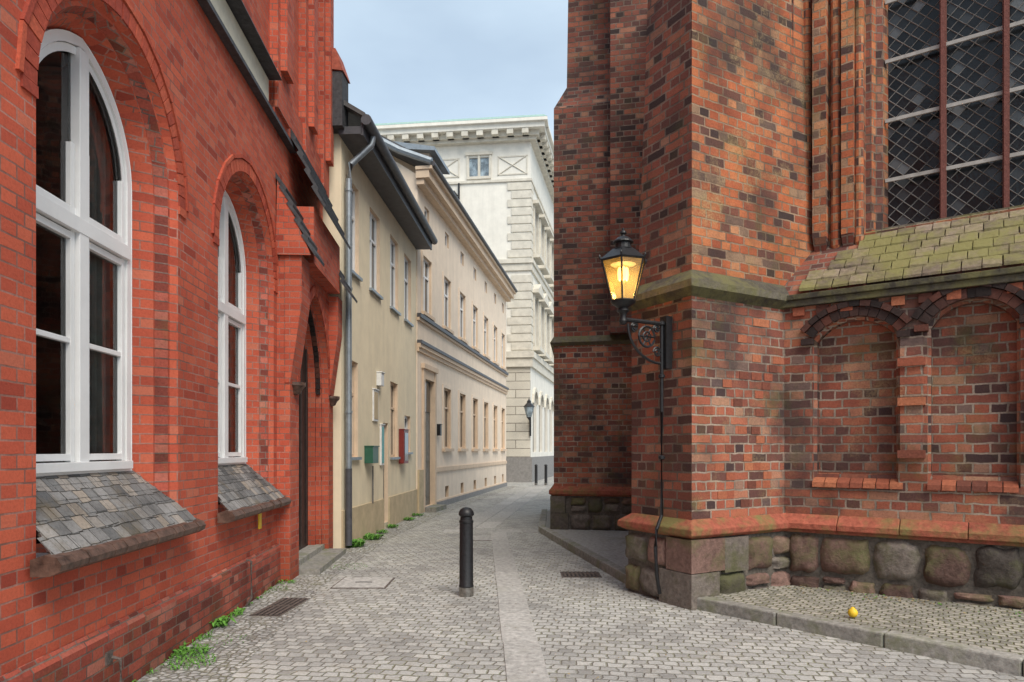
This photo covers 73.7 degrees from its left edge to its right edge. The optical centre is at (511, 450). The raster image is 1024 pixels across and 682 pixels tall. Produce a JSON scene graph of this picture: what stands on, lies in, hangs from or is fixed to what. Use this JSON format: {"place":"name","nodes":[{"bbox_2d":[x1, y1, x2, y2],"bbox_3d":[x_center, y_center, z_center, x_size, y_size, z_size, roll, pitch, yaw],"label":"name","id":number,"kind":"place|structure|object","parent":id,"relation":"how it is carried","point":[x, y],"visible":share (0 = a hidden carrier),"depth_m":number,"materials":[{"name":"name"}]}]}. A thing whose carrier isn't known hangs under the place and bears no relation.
{"place":"outdoors","nodes":[
{"label":"outdoors","id":0,"kind":"place"},
{"bbox_2d":[136,486,515,681],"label":"mosaic pavement","id":1,"kind":"structure","parent":0,"point":[234,657],"depth_m":6.17,"materials":[{"name":"grey stone"}]},
{"bbox_2d":[132,513,423,681],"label":"weeds","id":2,"kind":"object","parent":1,"relation":"on","point":[183,650],"visible":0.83,"depth_m":5.77,"materials":[{"name":"green plant"}]},
{"bbox_2d":[249,598,309,616],"bbox_3d":[-2.350,1.601,6.950,0.300,0.038,0.790,0,0,5],"label":"drain grate","id":3,"kind":"object","parent":1,"relation":"on","point":[280,607],"visible":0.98,"depth_m":6.90,"materials":[{"name":"metal"}]},
{"bbox_2d":[334,0,567,140],"label":"sky","id":4,"kind":"structure","parent":0,"point":[403,60],"materials":[{"name":"blue"}]},
{"bbox_2d":[442,487,549,681],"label":"granite slab path","id":5,"kind":"structure","parent":0,"point":[524,658],"depth_m":7.22,"materials":[{"name":"grey stone"}]},
{"bbox_2d":[473,535,503,540],"bbox_3d":[-0.500,1.599,12.400,0.750,0.021,0.750,0,0,0],"label":"manhole cover","id":6,"kind":"object","parent":5,"relation":"on","point":[482,538],"visible":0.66,"depth_m":12.35,"materials":[{"name":"metal"}]},
{"bbox_2d":[36,476,1023,681],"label":"ground","id":7,"kind":"structure","parent":0,"point":[593,629],"depth_m":5.89,"materials":[{"name":"grey stone"}]},
{"bbox_2d":[0,0,333,681],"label":"wall","id":8,"kind":"structure","parent":7,"relation":"on","point":[141,612],"depth_m":5.40,"materials":[{"name":"red brick"}]},
{"bbox_2d":[36,29,132,475],"bbox_3d":[-2.892,-1.298,4.575,0.095,2.922,1.337,0,0,-3],"label":"window frame","id":9,"kind":"object","parent":8,"relation":"attached to","point":[75,226],"visible":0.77,"depth_m":4.56,"materials":[{"name":"white wood"}]},
{"bbox_2d":[105,649,122,681],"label":"iron pipe stub","id":10,"kind":"object","parent":8,"relation":"attached to","point":[109,657],"visible":1,"depth_m":4.34,"materials":[{"name":"grey metal"}]},
{"bbox_2d":[36,470,196,554],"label":"slate sill","id":11,"kind":"structure","parent":8,"relation":"attached to","point":[75,512],"depth_m":4.40,"materials":[{"name":"grey stone"}]},
{"bbox_2d":[30,518,205,576],"bbox_3d":[-2.520,0.613,4.595,0.161,0.115,1.994,0,0,-3],"label":"sill edge","id":12,"kind":"object","parent":8,"relation":"attached to","point":[48,565],"visible":0.88,"depth_m":4.09,"materials":[{"name":"brown stone"}]},
{"bbox_2d":[36,41,237,543],"bbox_3d":[-4.378,-1.350,4.259,2.870,3.900,7.750,0,0,-3],"label":"interior","id":13,"kind":"object","parent":8,"relation":"attached to","point":[52,118],"visible":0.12,"depth_m":5.86,"materials":[{"name":"brown wood"}]},
{"bbox_2d":[89,75,109,461],"bbox_3d":[-3.030,-1.300,4.547,0.070,2.800,1.280,0,0,-3],"label":"curtain","id":14,"kind":"object","parent":13,"relation":"hanging from","point":[99,287],"visible":0.22,"depth_m":5.03,"materials":[{"name":"fabric"}]},
{"bbox_2d":[228,216,232,456],"bbox_3d":[-3.192,-1.300,7.212,0.070,2.800,1.280,0,0,-3],"label":"curtain","id":15,"kind":"object","parent":13,"relation":"hanging from","point":[230,341],"visible":0.07,"depth_m":7.76,"materials":[{"name":"fabric"}]},
{"bbox_2d":[15,0,277,293],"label":"arch bricks","id":16,"kind":"object","parent":8,"relation":"attached to","point":[34,18],"visible":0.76,"depth_m":5.08,"materials":[{"name":"red brick"}]},
{"bbox_2d":[218,190,247,464],"bbox_3d":[-3.055,-1.298,7.241,0.095,2.922,1.337,0,0,-3],"label":"window frame","id":17,"kind":"object","parent":8,"relation":"attached to","point":[231,314],"visible":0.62,"depth_m":7.28,"materials":[{"name":"white wood"}]},
{"bbox_2d":[210,0,268,100],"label":"plaster band","id":18,"kind":"object","parent":8,"relation":"attached to","point":[228,19],"visible":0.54,"depth_m":6.95,"materials":[{"name":"white paint"}]},
{"bbox_2d":[197,0,296,153],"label":"string courses","id":19,"kind":"object","parent":8,"relation":"attached to","point":[246,24],"visible":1,"depth_m":7.05,"materials":[{"name":"stone"}]},
{"bbox_2d":[244,559,252,606],"bbox_3d":[-2.685,1.367,6.942,0.099,0.520,0.026,0,0,-3],"label":"iron pipe stub","id":20,"kind":"object","parent":8,"relation":"attached to","point":[249,600],"visible":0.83,"depth_m":6.94,"materials":[{"name":"metal"}]},
{"bbox_2d":[218,464,284,510],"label":"slate sill","id":21,"kind":"structure","parent":8,"relation":"attached to","point":[242,485],"depth_m":7.18,"materials":[{"name":"grey stone"}]},
{"bbox_2d":[217,496,290,522],"bbox_3d":[-2.682,0.613,7.260,0.161,0.115,1.994,0,0,-3],"label":"sill edge","id":22,"kind":"object","parent":8,"relation":"attached to","point":[226,516],"visible":0.81,"depth_m":6.76,"materials":[{"name":"stone"}]},
{"bbox_2d":[258,513,261,528],"bbox_3d":[-2.751,0.770,7.449,0.017,0.180,0.080,0,0,-3],"label":"hydrant tag plate","id":23,"kind":"object","parent":8,"relation":"attached to","point":[260,521],"visible":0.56,"depth_m":7.44,"materials":[{"name":"yellow metal"}]},
{"bbox_2d":[277,206,341,581],"bbox_3d":[-2.834,-0.760,9.594,0.582,4.720,2.627,0,0,0],"label":"portal","id":24,"kind":"object","parent":8,"relation":"attached to","point":[300,277],"visible":0.95,"depth_m":8.75,"materials":[{"name":"red brick"}]},
{"bbox_2d":[292,382,305,394],"bbox_3d":[-2.699,-0.765,8.505,0.260,0.170,0.260,0,0,0],"label":"capital","id":25,"kind":"object","parent":24,"relation":"attached to","point":[298,387],"visible":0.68,"depth_m":8.44,"materials":[{"name":"stone"}]},
{"bbox_2d":[297,285,331,395],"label":"portal arch bricks","id":26,"kind":"object","parent":24,"relation":"attached to","point":[314,290],"visible":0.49,"depth_m":10.22,"materials":[{"name":"red brick"}]},
{"bbox_2d":[275,129,357,302],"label":"portal slate roof","id":27,"kind":"structure","parent":24,"relation":"on","point":[291,239],"depth_m":8.25,"materials":[{"name":"grey stone"}]},
{"bbox_2d":[299,344,345,574],"bbox_3d":[-2.787,-0.225,9.656,0.649,3.690,1.879,0,0,0],"label":"portal door","id":28,"kind":"structure","parent":24,"relation":"in","point":[318,559],"depth_m":10.07,"materials":[{"name":"grey stone"}]},
{"bbox_2d":[329,396,339,406],"bbox_3d":[-2.833,-0.765,10.710,0.260,0.170,0.260,0,0,0],"label":"capital","id":29,"kind":"object","parent":24,"relation":"attached to","point":[333,400],"visible":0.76,"depth_m":10.64,"materials":[{"name":"stone"}]},
{"bbox_2d":[330,578,394,588],"bbox_3d":[-1.780,1.601,8.200,0.640,0.038,0.640,0,0,0],"label":"manhole cover","id":30,"kind":"object","parent":7,"relation":"on","point":[361,583],"visible":0.93,"depth_m":8.12,"materials":[{"name":"concrete"}]},
{"bbox_2d":[323,48,437,547],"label":"cream townhouse","id":31,"kind":"structure","parent":7,"relation":"on","point":[384,225],"depth_m":12.62,"materials":[{"name":"paint"}]},
{"bbox_2d":[364,446,379,462],"bbox_3d":[-2.570,0.080,12.542,0.178,0.320,0.420,0,0,3],"label":"letterbox","id":32,"kind":"object","parent":31,"relation":"attached to","point":[370,454],"visible":1,"depth_m":12.35,"materials":[{"name":"green metal"}]},
{"bbox_2d":[372,466,373,502],"bbox_3d":[-2.607,0.650,12.795,0.022,0.700,0.022,0,0,-23],"label":"cable conduit","id":33,"kind":"object","parent":31,"relation":"attached to","point":[372,484],"visible":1,"depth_m":12.79,"materials":[{"name":"grey metal"}]},
{"bbox_2d":[372,388,379,421],"bbox_3d":[-2.605,-0.860,13.070,0.048,0.620,0.370,0,0,3],"label":"notice board","id":34,"kind":"object","parent":31,"relation":"attached to","point":[374,404],"visible":1,"depth_m":12.96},
{"bbox_2d":[345,188,413,498],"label":"windows","id":35,"kind":"structure","parent":31,"relation":"in","point":[373,221],"depth_m":14.09,"materials":[{"name":"grey glass"}]},
{"bbox_2d":[376,371,384,385],"bbox_3d":[-2.557,-1.385,13.303,0.118,0.270,0.240,0,0,3],"label":"alarm box","id":36,"kind":"object","parent":31,"relation":"attached to","point":[379,378],"visible":1,"depth_m":13.20,"materials":[{"name":"white plastic"}]},
{"bbox_2d":[380,424,384,464],"bbox_3d":[-2.572,-0.110,13.559,0.058,0.820,0.250,0,0,3],"label":"poster case","id":37,"kind":"object","parent":31,"relation":"attached to","point":[381,444],"visible":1,"depth_m":13.45,"materials":[{"name":"white metal"}]},
{"bbox_2d":[399,429,408,463],"bbox_3d":[-2.428,-0.085,15.374,0.138,0.770,0.490,0,0,3],"label":"display case","id":38,"kind":"object","parent":31,"relation":"attached to","point":[403,444],"visible":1,"depth_m":15.14,"materials":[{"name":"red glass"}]},
{"bbox_2d":[381,135,517,512],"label":"beige townhouse","id":39,"kind":"structure","parent":7,"relation":"on","point":[466,290],"depth_m":20.68,"materials":[{"name":"paint"}]},
{"bbox_2d":[426,381,429,504],"bbox_3d":[-2.327,-0.185,18.131,0.078,3.330,0.950,0,0,9],"label":"door","id":40,"kind":"structure","parent":39,"relation":"in","point":[427,383],"depth_m":18.35,"materials":[{"name":"brown wood"}]},
{"bbox_2d":[437,424,441,435],"bbox_3d":[-2.014,-0.560,18.891,0.138,0.320,0.170,0,0,9],"label":"house lamp box","id":41,"kind":"object","parent":39,"relation":"attached to","point":[439,429],"visible":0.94,"depth_m":18.82,"materials":[{"name":"black metal"}]},
{"bbox_2d":[421,209,506,496],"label":"windows","id":42,"kind":"structure","parent":39,"relation":"in","point":[425,265],"depth_m":21.97,"materials":[{"name":"grey glass"}]},
{"bbox_2d":[375,114,553,481],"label":"neoclassical palace","id":43,"kind":"structure","parent":7,"relation":"on","point":[500,179],"depth_m":34.15,"materials":[{"name":"paint"}]},
{"bbox_2d":[523,399,534,435],"bbox_3d":[0.922,-1.650,33.438,0.500,1.900,1.036,0,0,22],"label":"wall street lamp","id":44,"kind":"object","parent":43,"relation":"attached to","point":[528,406],"visible":1,"depth_m":33.12,"materials":[{"name":"black metal"}]},
{"bbox_2d":[459,507,473,596],"bbox_3d":[-0.502,1.113,7.500,0.171,0.975,0.171,0,0,0],"label":"bollard","id":45,"kind":"object","parent":7,"relation":"on","point":[466,585],"visible":1,"depth_m":7.43,"materials":[{"name":"metal"}]},
{"bbox_2d":[535,464,537,484],"bbox_3d":[1.100,1.123,31.100,0.151,0.955,0.151,0,0,0],"label":"bollard","id":46,"kind":"object","parent":7,"relation":"on","point":[536,474],"visible":0.98,"depth_m":31.04,"materials":[{"name":"metal"}]},
{"bbox_2d":[544,464,547,484],"bbox_3d":[1.550,1.123,31.200,0.151,0.955,0.151,0,0,0],"label":"bollard","id":47,"kind":"object","parent":7,"relation":"on","point":[545,474],"visible":1,"depth_m":31.14,"materials":[{"name":"metal"}]},
{"bbox_2d":[560,571,601,577],"bbox_3d":[0.880,1.601,8.750,0.500,0.038,0.380,0,0,0],"label":"drain grate","id":48,"kind":"object","parent":7,"relation":"on","point":[578,574],"visible":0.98,"depth_m":8.69,"materials":[{"name":"metal"}]},
{"bbox_2d":[539,509,625,583],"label":"side pavement kerb","id":49,"kind":"structure","parent":7,"relation":"on","point":[612,569],"depth_m":10.09,"materials":[{"name":"stone"}]},
{"bbox_2d":[245,533,1023,681],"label":"leaf litter","id":50,"kind":"object","parent":7,"relation":"on","point":[804,591],"visible":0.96,"depth_m":6.79,"materials":[{"name":"brown plant"}]},
{"bbox_2d":[697,596,1023,676],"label":"church pavement kerb","id":51,"kind":"structure","parent":7,"relation":"on","point":[993,660],"depth_m":5.58,"materials":[{"name":"stone"}]},
{"bbox_2d":[546,510,627,567],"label":"side pavement","id":52,"kind":"structure","parent":0,"point":[610,545],"depth_m":11.25,"materials":[{"name":"grey stone"}]},
{"bbox_2d":[549,0,1023,609],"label":"brick church","id":53,"kind":"structure","parent":0,"point":[815,208],"depth_m":7.42,"materials":[{"name":"brick"}]},
{"bbox_2d":[598,228,671,593],"bbox_3d":[1.282,-0.370,6.934,0.879,3.750,0.473,0,0,-17],"label":"wall street lamp","id":54,"kind":"object","parent":53,"relation":"attached to","point":[622,256],"visible":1,"depth_m":6.98,"materials":[{"name":"black metal"}]},
{"bbox_2d":[888,0,1023,226],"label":"leaded window","id":55,"kind":"structure","parent":53,"relation":"in","point":[1018,72],"depth_m":7.51,"materials":[{"name":"black glass"}]},
{"bbox_2d":[711,585,1023,659],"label":"church pavement","id":56,"kind":"structure","parent":0,"point":[1001,629],"depth_m":6.22,"materials":[{"name":"grey stone"}]},
{"bbox_2d":[848,607,857,616],"bbox_3d":[3.020,1.437,6.050,0.084,0.094,0.084,0,0,0],"label":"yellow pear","id":57,"kind":"object","parent":56,"relation":"on","point":[852,611],"visible":1,"depth_m":6.02,"materials":[{"name":"food"}]}
]}

